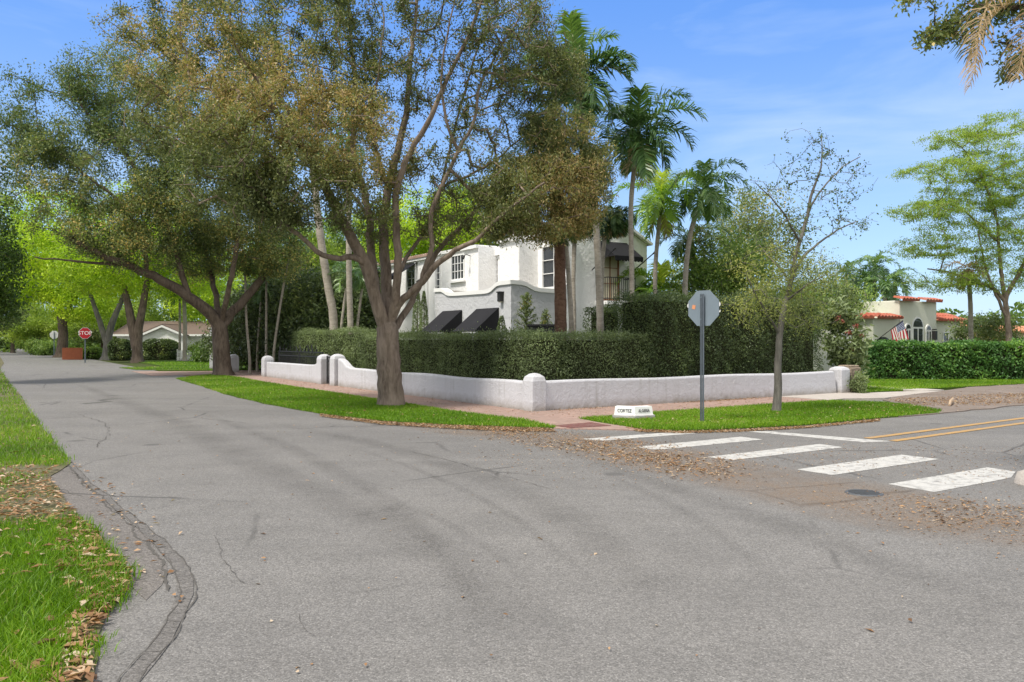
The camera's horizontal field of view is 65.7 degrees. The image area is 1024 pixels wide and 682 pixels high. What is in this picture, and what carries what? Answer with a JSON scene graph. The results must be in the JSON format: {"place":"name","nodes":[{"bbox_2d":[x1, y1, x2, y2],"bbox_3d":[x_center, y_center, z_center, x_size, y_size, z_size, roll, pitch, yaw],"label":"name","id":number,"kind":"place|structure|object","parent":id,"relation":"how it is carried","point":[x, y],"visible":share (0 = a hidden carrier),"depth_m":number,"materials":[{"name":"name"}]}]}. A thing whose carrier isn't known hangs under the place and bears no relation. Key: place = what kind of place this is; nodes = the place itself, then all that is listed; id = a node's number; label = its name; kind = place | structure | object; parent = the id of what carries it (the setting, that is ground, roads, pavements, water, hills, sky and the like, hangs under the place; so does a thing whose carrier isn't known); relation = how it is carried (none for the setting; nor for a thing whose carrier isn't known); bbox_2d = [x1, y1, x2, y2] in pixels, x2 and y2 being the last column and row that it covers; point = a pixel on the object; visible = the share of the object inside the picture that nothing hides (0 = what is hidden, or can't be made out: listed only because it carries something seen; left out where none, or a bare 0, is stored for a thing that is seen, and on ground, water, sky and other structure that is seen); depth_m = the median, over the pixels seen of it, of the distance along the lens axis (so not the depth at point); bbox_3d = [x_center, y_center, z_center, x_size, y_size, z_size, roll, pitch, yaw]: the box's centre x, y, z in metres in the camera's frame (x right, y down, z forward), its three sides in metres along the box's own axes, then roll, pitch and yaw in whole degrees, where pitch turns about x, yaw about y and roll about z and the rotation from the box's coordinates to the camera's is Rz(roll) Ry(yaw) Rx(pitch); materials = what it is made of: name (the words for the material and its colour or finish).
{"place":"outdoors","nodes":[
{"label":"outdoors","id":0,"kind":"place"},
{"bbox_2d":[0,357,142,681],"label":"grass verge","id":1,"kind":"object","parent":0,"point":[52,506],"depth_m":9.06,"materials":[{"name":"plant"}]},
{"bbox_2d":[0,306,36,338],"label":"street tree","id":2,"kind":"object","parent":1,"relation":"on","point":[16,321],"visible":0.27,"depth_m":100.36,"materials":[{"name":"green plant"}]},
{"bbox_2d":[50,467,166,599],"bbox_3d":[-4.424,1.825,8.375,0.484,0.100,7.000,0,0,-36],"label":"road apron","id":3,"kind":"object","parent":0,"point":[148,583],"visible":0.45,"depth_m":7.39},
{"bbox_2d":[68,466,169,589],"bbox_3d":[-4.460,1.772,8.698,0.164,0.001,7.357,0,0,-35],"label":"road crack","id":4,"kind":"object","parent":3,"relation":"on","point":[154,553],"visible":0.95,"depth_m":7.00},
{"bbox_2d":[94,359,157,366],"bbox_3d":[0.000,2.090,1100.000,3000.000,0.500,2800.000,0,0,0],"label":"ground","id":5,"kind":"structure","parent":0,"point":[126,362],"depth_m":64.90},
{"bbox_2d":[0,138,41,334],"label":"street tree","id":6,"kind":"object","parent":5,"relation":"on","point":[8,299],"visible":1,"depth_m":33.54,"materials":[{"name":"green plant"}]},
{"bbox_2d":[0,302,85,343],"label":"street tree","id":7,"kind":"object","parent":5,"relation":"on","point":[36,327],"visible":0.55,"depth_m":110.51,"materials":[{"name":"green plant"}]},
{"bbox_2d":[31,340,56,355],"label":"bush","id":8,"kind":"object","parent":5,"relation":"on","point":[46,349],"visible":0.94,"depth_m":96.61,"materials":[{"name":"green plant"}]},
{"bbox_2d":[0,186,131,357],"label":"street tree","id":9,"kind":"object","parent":5,"relation":"on","point":[63,302],"visible":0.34,"depth_m":84.51,"materials":[{"name":"green plant"}]},
{"bbox_2d":[0,211,152,359],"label":"street tree","id":10,"kind":"object","parent":5,"relation":"on","point":[42,243],"visible":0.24,"depth_m":73.70,"materials":[{"name":"green plant"}]},
{"bbox_2d":[68,303,126,347],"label":"street tree","id":11,"kind":"object","parent":5,"relation":"on","point":[95,335],"visible":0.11,"depth_m":124.26,"materials":[{"name":"green plant"}]},
{"bbox_2d":[107,338,131,360],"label":"hedge","id":12,"kind":"object","parent":5,"relation":"on","point":[119,349],"visible":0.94,"depth_m":73.40,"materials":[{"name":"green plant"}]},
{"bbox_2d":[82,286,161,338],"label":"street tree","id":13,"kind":"object","parent":5,"relation":"on","point":[121,321],"visible":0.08,"depth_m":113.81,"materials":[{"name":"green plant"}]},
{"bbox_2d":[0,29,319,375],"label":"street tree","id":14,"kind":"object","parent":5,"relation":"on","point":[209,236],"visible":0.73,"depth_m":38.26,"materials":[{"name":"green plant"}]},
{"bbox_2d":[143,338,178,359],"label":"hedge","id":15,"kind":"object","parent":5,"relation":"on","point":[159,349],"visible":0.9,"depth_m":73.40,"materials":[{"name":"green plant"}]},
{"bbox_2d":[113,321,230,356],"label":"house","id":16,"kind":"structure","parent":5,"relation":"on","point":[161,329],"depth_m":85.00,"materials":[{"name":"paint"}]},
{"bbox_2d":[131,274,222,320],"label":"street tree","id":17,"kind":"object","parent":5,"relation":"on","point":[159,315],"visible":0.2,"depth_m":98.32,"materials":[{"name":"green plant"}]},
{"bbox_2d":[159,251,251,324],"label":"street tree","id":18,"kind":"object","parent":5,"relation":"on","point":[192,311],"visible":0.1,"depth_m":88.75,"materials":[{"name":"green plant"}]},
{"bbox_2d":[225,251,260,373],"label":"palm tree","id":19,"kind":"object","parent":5,"relation":"on","point":[248,342],"visible":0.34,"depth_m":41.95,"materials":[{"name":"green plant"}]},
{"bbox_2d":[240,278,282,371],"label":"palm tree","id":20,"kind":"object","parent":5,"relation":"on","point":[260,291],"visible":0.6,"depth_m":44.93,"materials":[{"name":"green plant"}]},
{"bbox_2d":[227,258,320,366],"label":"evergreen tree","id":21,"kind":"object","parent":5,"relation":"on","point":[252,308],"visible":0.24,"depth_m":45.59,"materials":[{"name":"green plant"}]},
{"bbox_2d":[261,354,330,383],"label":"garden wall","id":22,"kind":"structure","parent":5,"relation":"on","point":[315,373],"depth_m":34.99,"materials":[{"name":"paint"}]},
{"bbox_2d":[244,263,365,365],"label":"evergreen tree","id":23,"kind":"object","parent":5,"relation":"on","point":[295,298],"visible":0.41,"depth_m":43.52,"materials":[{"name":"green plant"}]},
{"bbox_2d":[0,301,1023,351],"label":"distant trees","id":24,"kind":"object","parent":5,"relation":"on","point":[72,344],"visible":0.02,"depth_m":130.64,"materials":[{"name":"green plant"}]},
{"bbox_2d":[330,354,849,411],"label":"garden wall","id":25,"kind":"structure","parent":5,"relation":"on","point":[532,392],"depth_m":22.79,"materials":[{"name":"paint"}]},
{"bbox_2d":[659,222,730,293],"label":"palm tree","id":26,"kind":"object","parent":5,"relation":"on","point":[677,251],"visible":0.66,"depth_m":33.74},
{"bbox_2d":[671,224,782,303],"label":"garden tree","id":27,"kind":"object","parent":5,"relation":"on","point":[702,274],"visible":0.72,"depth_m":32.35,"materials":[{"name":"green plant"}]},
{"bbox_2d":[693,176,782,260],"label":"garden tree","id":28,"kind":"object","parent":5,"relation":"on","point":[740,193],"visible":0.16,"depth_m":39.54,"materials":[{"name":"green plant"}]},
{"bbox_2d":[712,182,820,275],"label":"garden tree","id":29,"kind":"object","parent":5,"relation":"on","point":[740,219],"visible":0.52,"depth_m":35.58,"materials":[{"name":"green plant"}]},
{"bbox_2d":[762,281,839,337],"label":"garden tree","id":30,"kind":"object","parent":5,"relation":"on","point":[825,307],"visible":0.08,"depth_m":33.26,"materials":[{"name":"green plant"}]},
{"bbox_2d":[847,370,870,392],"bbox_3d":[11.700,1.469,26.737,0.857,1.054,0.833,0,0,20],"label":"bush","id":31,"kind":"object","parent":5,"relation":"on","point":[859,385],"visible":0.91,"depth_m":26.65,"materials":[{"name":"green plant"}]},
{"bbox_2d":[839,265,888,300],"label":"palm tree","id":32,"kind":"object","parent":5,"relation":"on","point":[867,273],"visible":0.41,"depth_m":69.69,"materials":[{"name":"green plant"}]},
{"bbox_2d":[850,249,901,300],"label":"palm tree","id":33,"kind":"object","parent":5,"relation":"on","point":[873,261],"visible":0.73,"depth_m":69.59,"materials":[{"name":"green plant"}]},
{"bbox_2d":[859,270,913,301],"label":"palm tree","id":34,"kind":"object","parent":5,"relation":"on","point":[887,287],"visible":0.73,"depth_m":65.49,"materials":[{"name":"green plant"}]},
{"bbox_2d":[877,266,918,297],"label":"palm tree","id":35,"kind":"object","parent":5,"relation":"on","point":[900,278],"visible":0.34,"depth_m":71.42,"materials":[{"name":"green plant"}]},
{"bbox_2d":[891,0,1023,89],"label":"street tree","id":36,"kind":"object","parent":5,"relation":"on","point":[946,30],"visible":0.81,"depth_m":9.51,"materials":[{"name":"green plant"}]},
{"bbox_2d":[949,0,1023,94],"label":"palm tree","id":37,"kind":"object","parent":5,"relation":"on","point":[973,53],"visible":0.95,"depth_m":8.87,"materials":[{"name":"plant"}]},
{"bbox_2d":[122,360,260,370],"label":"lawn","id":38,"kind":"structure","parent":0,"point":[165,365],"depth_m":52.41,"materials":[{"name":"plant"}]},
{"bbox_2d":[31,178,239,362],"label":"street tree","id":39,"kind":"object","parent":38,"relation":"on","point":[134,325],"visible":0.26,"depth_m":66.55,"materials":[{"name":"green plant"}]},
{"bbox_2d":[166,270,199,360],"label":"palm tree","id":40,"kind":"object","parent":38,"relation":"on","point":[184,352],"visible":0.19,"depth_m":69.85,"materials":[{"name":"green plant"}]},
{"bbox_2d":[191,277,291,369],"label":"evergreen tree","id":41,"kind":"object","parent":38,"relation":"on","point":[209,337],"visible":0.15,"depth_m":47.87,"materials":[{"name":"green plant"}]},
{"bbox_2d":[225,220,352,287],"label":"garden tree","id":42,"kind":"object","parent":38,"relation":"on","point":[331,249],"visible":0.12,"depth_m":58.90,"materials":[{"name":"green plant"}]},
{"bbox_2d":[310,208,404,272],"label":"garden tree","id":43,"kind":"object","parent":38,"relation":"on","point":[342,238],"visible":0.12,"depth_m":64.02,"materials":[{"name":"green plant"}]},
{"bbox_2d":[353,182,485,261],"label":"garden tree","id":44,"kind":"object","parent":38,"relation":"on","point":[418,249],"visible":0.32,"depth_m":59.78,"materials":[{"name":"green plant"}]},
{"bbox_2d":[402,175,503,252],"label":"garden tree","id":45,"kind":"object","parent":38,"relation":"on","point":[477,213],"visible":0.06,"depth_m":61.79,"materials":[{"name":"green plant"}]},
{"bbox_2d":[123,361,1023,391],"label":"lawn grass","id":46,"kind":"structure","parent":38,"relation":"on","point":[885,384],"depth_m":33.39,"materials":[{"name":"plant"}]},
{"bbox_2d":[132,370,260,375],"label":"driveway","id":47,"kind":"structure","parent":0,"point":[167,373],"depth_m":44.44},
{"bbox_2d":[175,374,555,428],"bbox_3d":[-8.677,1.852,28.242,3.549,0.200,30.722,0,0,-33],"label":"grass strip","id":48,"kind":"object","parent":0,"point":[480,425],"depth_m":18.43,"materials":[{"name":"plant"}]},
{"bbox_2d":[87,0,622,405],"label":"street tree","id":49,"kind":"object","parent":48,"relation":"on","point":[522,192],"visible":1,"depth_m":20.50,"materials":[{"name":"green plant"}]},
{"bbox_2d":[0,349,1023,681],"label":"road","id":50,"kind":"structure","parent":0,"point":[724,579],"depth_m":6.84,"materials":[{"name":"asphalt"}]},
{"bbox_2d":[0,406,183,681],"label":"leaf litter","id":51,"kind":"object","parent":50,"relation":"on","point":[81,669],"visible":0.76,"depth_m":6.08,"materials":[{"name":"plant"}]},
{"bbox_2d":[67,459,193,681],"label":"road patch","id":52,"kind":"object","parent":50,"relation":"on","point":[149,655],"visible":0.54,"depth_m":5.49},
{"bbox_2d":[121,411,1023,671],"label":"leaf litter","id":53,"kind":"object","parent":50,"relation":"on","point":[523,429],"visible":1,"depth_m":12.66,"materials":[{"name":"plant"}]},
{"bbox_2d":[587,432,694,440],"bbox_3d":[2.404,1.776,14.820,2.436,0.004,0.383,0,0,-30],"label":"crosswalk marking","id":54,"kind":"object","parent":50,"relation":"on","point":[641,436],"visible":0.85,"depth_m":14.74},
{"bbox_2d":[638,437,762,449],"bbox_3d":[3.290,1.776,13.800,2.616,0.004,0.493,0,0,-33],"label":"crosswalk marking","id":55,"kind":"object","parent":50,"relation":"on","point":[709,442],"visible":1,"depth_m":13.82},
{"bbox_2d":[710,444,842,459],"bbox_3d":[4.288,1.776,12.721,2.764,0.004,0.483,0,0,-33],"label":"crosswalk marking","id":56,"kind":"object","parent":50,"relation":"on","point":[773,452],"visible":1,"depth_m":12.74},
{"bbox_2d":[748,431,887,441],"bbox_3d":[5.597,1.777,14.803,2.644,0.004,0.446,0,0,43],"label":"stop line","id":57,"kind":"object","parent":50,"relation":"on","point":[828,437],"visible":1,"depth_m":14.61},
{"bbox_2d":[797,455,936,474],"bbox_3d":[5.170,1.776,11.463,2.602,0.004,0.577,0,0,-33],"label":"crosswalk marking","id":58,"kind":"object","parent":50,"relation":"on","point":[862,465],"visible":1,"depth_m":11.40,"materials":[{"name":"paint"}]},
{"bbox_2d":[865,417,1023,438],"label":"line","id":59,"kind":"object","parent":50,"relation":"on","point":[942,428],"visible":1,"depth_m":16.06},
{"bbox_2d":[890,467,1015,491],"bbox_3d":[5.825,1.776,10.238,2.422,0.004,0.603,0,0,-33],"label":"crosswalk marking","id":60,"kind":"object","parent":50,"relation":"on","point":[945,482],"visible":1,"depth_m":10.16,"materials":[{"name":"paint"}]},
{"bbox_2d":[0,0,1023,328],"label":"sky","id":61,"kind":"structure","parent":0,"point":[759,70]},
{"bbox_2d":[231,373,827,430],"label":"sidewalk","id":62,"kind":"structure","parent":0,"point":[559,417],"depth_m":21.30,"materials":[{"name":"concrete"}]},
{"bbox_2d":[278,344,323,363],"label":"driveway gate","id":63,"kind":"structure","parent":62,"relation":"on","point":[300,357],"depth_m":37.51,"materials":[{"name":"metal"}]},
{"bbox_2d":[185,375,931,423],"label":"leaf litter","id":64,"kind":"object","parent":62,"relation":"on","point":[565,409],"visible":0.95,"depth_m":21.49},
{"bbox_2d":[580,401,938,430],"bbox_3d":[6.644,1.852,19.249,10.356,0.200,3.925,0,0,-34],"label":"grass strip","id":65,"kind":"object","parent":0,"point":[717,428],"depth_m":16.83,"materials":[{"name":"plant"}]},
{"bbox_2d":[612,406,654,418],"bbox_3d":[2.743,1.675,17.919,0.964,0.410,0.480,0,0,0],"label":"street name stone","id":66,"kind":"object","parent":65,"relation":"on","point":[638,412],"visible":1,"depth_m":17.80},
{"bbox_2d":[687,290,719,420],"bbox_3d":[4.104,0.494,17.123,0.116,3.171,0.824,0,0,-44],"label":"stop sign","id":67,"kind":"object","parent":65,"relation":"on","point":[703,308],"visible":0.99,"depth_m":17.08,"materials":[{"name":"metal"}]},
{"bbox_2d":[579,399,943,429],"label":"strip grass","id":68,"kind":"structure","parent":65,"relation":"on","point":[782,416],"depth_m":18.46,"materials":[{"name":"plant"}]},
{"bbox_2d":[719,123,878,410],"bbox_3d":[6.965,-1.776,19.645,4.245,7.254,2.635,0,0,0],"label":"young tree","id":69,"kind":"object","parent":65,"relation":"on","point":[777,394],"visible":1,"depth_m":19.61,"materials":[{"name":"green plant"}]},
{"bbox_2d":[782,391,937,400],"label":"sidewalk","id":70,"kind":"structure","parent":0,"point":[851,396],"depth_m":25.43,"materials":[{"name":"concrete"}]},
{"bbox_2d":[815,370,1023,392],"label":"lawn","id":71,"kind":"structure","parent":0,"point":[947,388],"depth_m":29.99,"materials":[{"name":"plant"}]},
{"bbox_2d":[758,250,874,330],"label":"garden tree","id":72,"kind":"object","parent":71,"relation":"on","point":[851,294],"visible":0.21,"depth_m":40.84,"materials":[{"name":"green plant"}]},
{"bbox_2d":[792,272,885,313],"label":"garden tree","id":73,"kind":"object","parent":71,"relation":"on","point":[871,296],"visible":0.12,"depth_m":44.90,"materials":[{"name":"green plant"}]},
{"bbox_2d":[815,291,877,381],"bbox_3d":[11.982,0.027,28.493,2.055,3.709,2.121,0,0,0],"label":"flowering shrub","id":74,"kind":"object","parent":71,"relation":"on","point":[854,351],"visible":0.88,"depth_m":28.16,"materials":[{"name":"green plant"}]},
{"bbox_2d":[813,296,967,372],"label":"house","id":75,"kind":"structure","parent":71,"relation":"on","point":[924,321],"depth_m":44.23,"materials":[{"name":"beige paint"}]},
{"bbox_2d":[911,317,923,341],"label":"window","id":76,"kind":"structure","parent":75,"relation":"in","point":[917,326],"depth_m":44.20,"materials":[{"name":"clear glass"}]},
{"bbox_2d":[862,335,1023,379],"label":"hedge","id":77,"kind":"object","parent":71,"relation":"on","point":[950,359],"visible":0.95,"depth_m":35.89,"materials":[{"name":"green plant"}]},
{"bbox_2d":[880,107,1023,340],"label":"feathery tree","id":78,"kind":"object","parent":71,"relation":"on","point":[983,182],"visible":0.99,"depth_m":37.55,"materials":[{"name":"green plant"}]},
{"bbox_2d":[940,312,998,345],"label":"bush","id":79,"kind":"object","parent":71,"relation":"on","point":[959,333],"visible":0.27,"depth_m":43.75,"materials":[{"name":"green plant"}]},
{"bbox_2d":[942,258,998,340],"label":"palm tree","id":80,"kind":"object","parent":71,"relation":"on","point":[970,317],"visible":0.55,"depth_m":39.91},
{"bbox_2d":[964,307,1023,341],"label":"bush","id":81,"kind":"object","parent":71,"relation":"on","point":[994,324],"visible":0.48,"depth_m":41.64,"materials":[{"name":"green plant"}]},
{"bbox_2d":[883,384,1023,416],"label":"dirt driveway","id":82,"kind":"structure","parent":0,"point":[983,390],"depth_m":24.22,"materials":[{"name":"soil"}]},
{"bbox_2d":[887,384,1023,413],"bbox_3d":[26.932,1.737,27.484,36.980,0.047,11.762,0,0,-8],"label":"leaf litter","id":83,"kind":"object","parent":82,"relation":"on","point":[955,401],"visible":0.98,"depth_m":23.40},
{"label":"lawn","id":84,"kind":"structure","parent":0,"visible":0},
{"bbox_2d":[272,229,314,361],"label":"palm tree","id":85,"kind":"object","parent":84,"relation":"on","point":[277,322],"visible":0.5,"depth_m":41.94,"materials":[{"name":"green plant"}]},
{"bbox_2d":[286,115,345,334],"bbox_3d":[-9.631,-4.443,38.101,3.931,12.649,3.114,0,0,0],"label":"palm tree","id":86,"kind":"object","parent":84,"relation":"on","point":[331,303],"visible":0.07,"depth_m":37.84,"materials":[{"name":"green plant"}]},
{"bbox_2d":[290,324,376,368],"bbox_3d":[-8.734,0.481,37.874,1.905,2.698,9.308,0,0,-33],"label":"hedge","id":87,"kind":"object","parent":84,"relation":"on","point":[340,341],"visible":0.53,"depth_m":36.79,"materials":[{"name":"green plant"}]},
{"bbox_2d":[282,259,398,353],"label":"evergreen tree","id":88,"kind":"object","parent":84,"relation":"on","point":[364,310],"visible":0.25,"depth_m":42.62,"materials":[{"name":"green plant"}]},
{"bbox_2d":[326,261,362,326],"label":"palm tree","id":89,"kind":"object","parent":84,"relation":"on","point":[356,274],"visible":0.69,"depth_m":37.93,"materials":[{"name":"green plant"}]},
{"bbox_2d":[318,113,392,333],"bbox_3d":[-7.272,-4.267,35.773,3.806,12.295,3.606,0,0,0],"label":"palm tree","id":90,"kind":"object","parent":84,"relation":"on","point":[349,290],"visible":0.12,"depth_m":35.89,"materials":[{"name":"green plant"}]},
{"bbox_2d":[354,321,654,379],"bbox_3d":[-1.952,0.585,25.917,13.238,2.490,4.413,0,0,43],"label":"hedge","id":91,"kind":"object","parent":84,"relation":"on","point":[554,355],"visible":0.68,"depth_m":22.59,"materials":[{"name":"green plant"}]},
{"bbox_2d":[373,227,653,339],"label":"house","id":92,"kind":"structure","parent":84,"relation":"on","point":[469,287],"depth_m":33.87,"materials":[{"name":"paint"}]},
{"bbox_2d":[448,253,465,282],"bbox_3d":[-2.626,-3.470,37.899,0.140,1.340,1.455,0,0,-33],"label":"window","id":93,"kind":"structure","parent":92,"relation":"in","point":[457,263],"depth_m":37.90,"materials":[{"name":"clear glass"}]},
{"bbox_2d":[541,244,553,288],"bbox_3d":[1.549,-3.120,33.414,0.090,1.940,1.040,0,0,-33],"label":"window","id":94,"kind":"structure","parent":92,"relation":"in","point":[547,256],"depth_m":33.55,"materials":[{"name":"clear glass"}]},
{"bbox_2d":[604,256,618,300],"bbox_3d":[4.168,-2.770,33.729,0.968,2.140,0.050,0,0,-33],"label":"french door","id":95,"kind":"structure","parent":92,"relation":"in","point":[611,269],"depth_m":33.73,"materials":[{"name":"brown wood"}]},
{"bbox_2d":[511,292,537,339],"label":"young conifer","id":96,"kind":"object","parent":84,"relation":"on","point":[525,304],"visible":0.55,"depth_m":28.45,"materials":[{"name":"green plant"}]},
{"bbox_2d":[492,100,617,339],"bbox_3d":[1.052,-2.669,23.641,3.493,9.099,3.642,0,0,-22],"label":"palm tree","id":97,"kind":"object","parent":84,"relation":"on","point":[560,304],"visible":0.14,"depth_m":23.35,"materials":[{"name":"plant"}]},
{"bbox_2d":[518,108,598,337],"bbox_3d":[1.423,-2.669,24.487,2.577,9.098,2.861,0,0,0],"label":"palm tree","id":98,"kind":"object","parent":84,"relation":"on","point":[570,299],"visible":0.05,"depth_m":24.43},
{"bbox_2d":[518,9,638,339],"bbox_3d":[2.267,-4.409,27.063,4.434,12.578,4.711,0,0,0],"label":"palm tree","id":99,"kind":"object","parent":84,"relation":"on","point":[572,21],"visible":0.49,"depth_m":26.63,"materials":[{"name":"green plant"}]},
{"bbox_2d":[569,209,602,339],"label":"palm tree","id":100,"kind":"object","parent":84,"relation":"on","point":[573,269],"visible":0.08,"depth_m":28.43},
{"bbox_2d":[583,303,622,339],"bbox_3d":[3.481,0.160,29.663,1.813,3.341,1.581,0,0,-34],"label":"hedge","id":101,"kind":"object","parent":84,"relation":"on","point":[610,321],"visible":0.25,"depth_m":29.54,"materials":[{"name":"green plant"}]},
{"bbox_2d":[599,204,637,305],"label":"palm tree","id":102,"kind":"object","parent":84,"relation":"on","point":[617,223],"visible":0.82,"depth_m":29.71,"materials":[{"name":"plant"}]},
{"bbox_2d":[596,82,708,296],"bbox_3d":[4.446,-3.545,28.287,4.260,10.849,3.990,0,0,-17],"label":"palm tree","id":103,"kind":"object","parent":84,"relation":"on","point":[639,156],"visible":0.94,"depth_m":27.64,"materials":[{"name":"green plant"}]},
{"bbox_2d":[608,168,700,293],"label":"palm tree","id":104,"kind":"object","parent":84,"relation":"on","point":[660,215],"visible":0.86,"depth_m":31.73,"materials":[{"name":"plant"}]},
{"bbox_2d":[616,256,703,301],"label":"palm tree","id":105,"kind":"object","parent":84,"relation":"on","point":[664,269],"visible":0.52,"depth_m":33.73,"materials":[{"name":"plant"}]},
{"bbox_2d":[666,157,751,301],"bbox_3d":[7.554,-2.618,30.836,3.464,8.996,3.272,0,0,0],"label":"palm tree","id":106,"kind":"object","parent":84,"relation":"on","point":[708,194],"visible":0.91,"depth_m":30.72,"materials":[{"name":"green plant"}]},
{"bbox_2d":[608,285,828,377],"bbox_3d":[6.884,0.022,25.724,8.752,3.616,2.493,0,0,-35],"label":"hedge","id":107,"kind":"object","parent":84,"relation":"on","point":[670,327],"visible":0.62,"depth_m":24.50,"materials":[{"name":"green plant"}]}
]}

